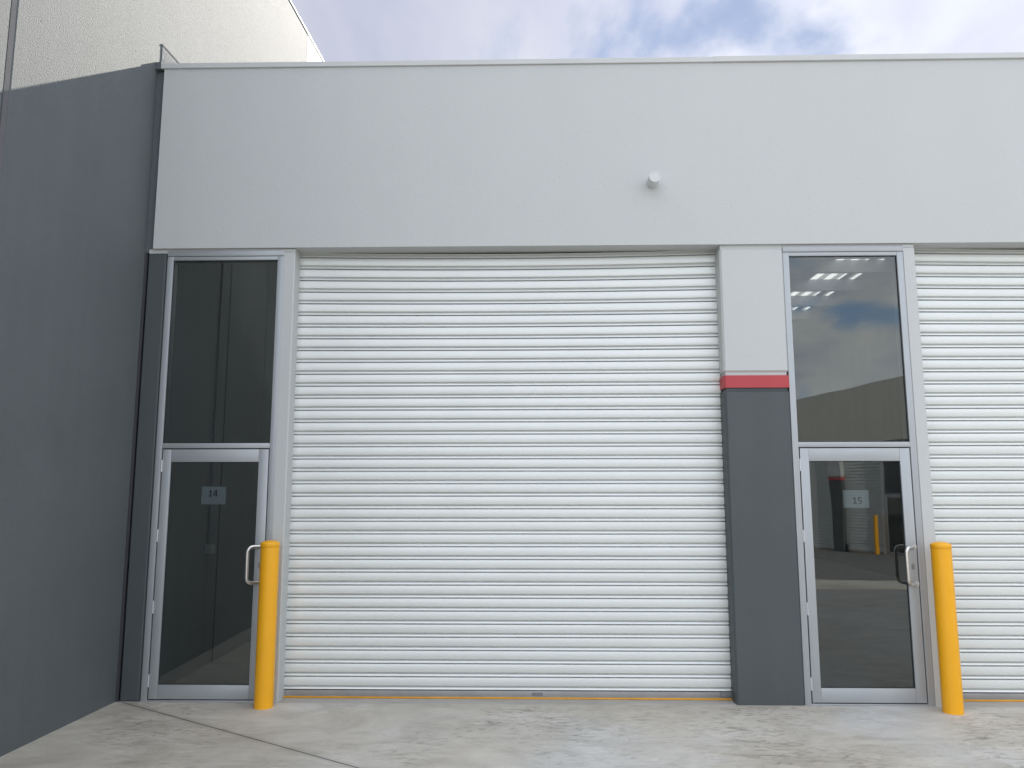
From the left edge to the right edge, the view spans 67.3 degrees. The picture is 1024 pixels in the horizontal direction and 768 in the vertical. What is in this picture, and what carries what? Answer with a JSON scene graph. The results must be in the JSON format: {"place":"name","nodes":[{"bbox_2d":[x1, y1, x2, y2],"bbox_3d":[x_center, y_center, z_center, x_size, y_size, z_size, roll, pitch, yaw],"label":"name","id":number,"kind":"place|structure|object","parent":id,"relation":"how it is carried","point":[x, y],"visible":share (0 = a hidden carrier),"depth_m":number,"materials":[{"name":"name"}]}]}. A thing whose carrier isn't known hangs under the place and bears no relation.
{"place":"outdoors","nodes":[
{"label":"outdoors","id":0,"kind":"place"},
{"bbox_2d":[0,700,1023,767],"bbox_3d":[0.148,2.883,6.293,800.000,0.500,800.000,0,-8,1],"label":"ground","id":1,"kind":"structure","parent":0,"point":[119,734],"depth_m":5.48,"materials":[{"name":"concrete"}]},
{"bbox_2d":[0,0,323,756],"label":"side warehouse","id":2,"kind":"structure","parent":1,"relation":"on","point":[78,85],"depth_m":5.92,"materials":[{"name":"grey paint"}]},
{"bbox_2d":[254,540,279,709],"bbox_3d":[-2.020,1.966,6.341,0.157,1.332,0.157,0,-8,1],"label":"bollard","id":3,"kind":"object","parent":1,"relation":"on","point":[266,630],"visible":1,"depth_m":6.28,"materials":[{"name":"yellow metal"}]},
{"bbox_2d":[930,542,963,714],"bbox_3d":[3.493,1.943,6.180,0.157,1.328,0.157,0,-8,1],"label":"bollard","id":4,"kind":"object","parent":1,"relation":"on","point":[947,633],"visible":1,"depth_m":6.12,"materials":[{"name":"yellow metal"}]},
{"bbox_2d":[120,52,1023,705],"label":"warehouse building","id":5,"kind":"structure","parent":0,"point":[490,380],"depth_m":6.86,"materials":[{"name":"white paint"}]},
{"bbox_2d":[147,449,269,699],"bbox_3d":[-2.579,1.593,6.521,0.941,2.077,0.136,0,-8,1],"label":"door","id":6,"kind":"structure","parent":5,"relation":"in","point":[157,690],"depth_m":6.55,"materials":[{"name":"metal"}]},
{"bbox_2d":[140,250,283,701],"bbox_3d":[-2.571,0.729,6.711,1.053,3.886,0.109,0,-8,1],"label":"door frame","id":7,"kind":"structure","parent":5,"relation":"in","point":[175,258],"depth_m":6.75,"materials":[{"name":"metal"}]},
{"bbox_2d":[201,487,225,503],"bbox_3d":[-2.582,0.965,6.658,0.212,0.151,0.002,0,-8,1],"label":"paper sign","id":8,"kind":"object","parent":5,"relation":"attached to","point":[213,495],"visible":1,"depth_m":6.66,"materials":[{"name":"white paper"}]},
{"bbox_2d":[283,251,731,699],"bbox_3d":[-0.047,0.726,6.771,3.795,3.903,0.050,0,-8,1],"label":"roller door","id":9,"kind":"structure","parent":5,"relation":"in","point":[507,474],"depth_m":6.75,"materials":[{"name":"metal"}]},
{"bbox_2d":[647,171,660,187],"bbox_3d":[1.257,-1.814,6.825,0.105,0.105,0.146,0,-8,1],"label":"wall light","id":10,"kind":"object","parent":5,"relation":"attached to","point":[654,178],"visible":1,"depth_m":6.76,"materials":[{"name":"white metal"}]},
{"bbox_2d":[843,490,868,507],"bbox_3d":[2.923,0.976,6.533,0.215,0.148,0.002,0,-8,1],"label":"paper sign","id":11,"kind":"object","parent":5,"relation":"attached to","point":[855,498],"visible":1,"depth_m":6.53,"materials":[{"name":"white paper"}]},
{"bbox_2d":[782,245,935,705],"bbox_3d":[2.925,0.708,6.590,1.053,3.886,0.109,0,-8,1],"label":"door frame","id":12,"kind":"structure","parent":5,"relation":"in","point":[893,252],"depth_m":6.58,"materials":[{"name":"metal"}]},
{"bbox_2d":[799,448,926,702],"bbox_3d":[2.918,1.573,6.400,0.941,2.077,0.136,0,-8,1],"label":"door","id":13,"kind":"structure","parent":5,"relation":"in","point":[917,693],"depth_m":6.41,"materials":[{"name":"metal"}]},
{"bbox_2d":[914,249,1023,701],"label":"roller door","id":14,"kind":"structure","parent":5,"relation":"in","point":[971,302],"depth_m":6.70,"materials":[{"name":"metal"}]},
{"bbox_2d":[120,558,1023,706],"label":"floor","id":15,"kind":"structure","parent":0,"point":[863,628],"depth_m":8.35,"materials":[{"name":"concrete"}]},
{"bbox_2d":[291,0,1023,60],"label":"sky","id":16,"kind":"structure","parent":0,"point":[340,30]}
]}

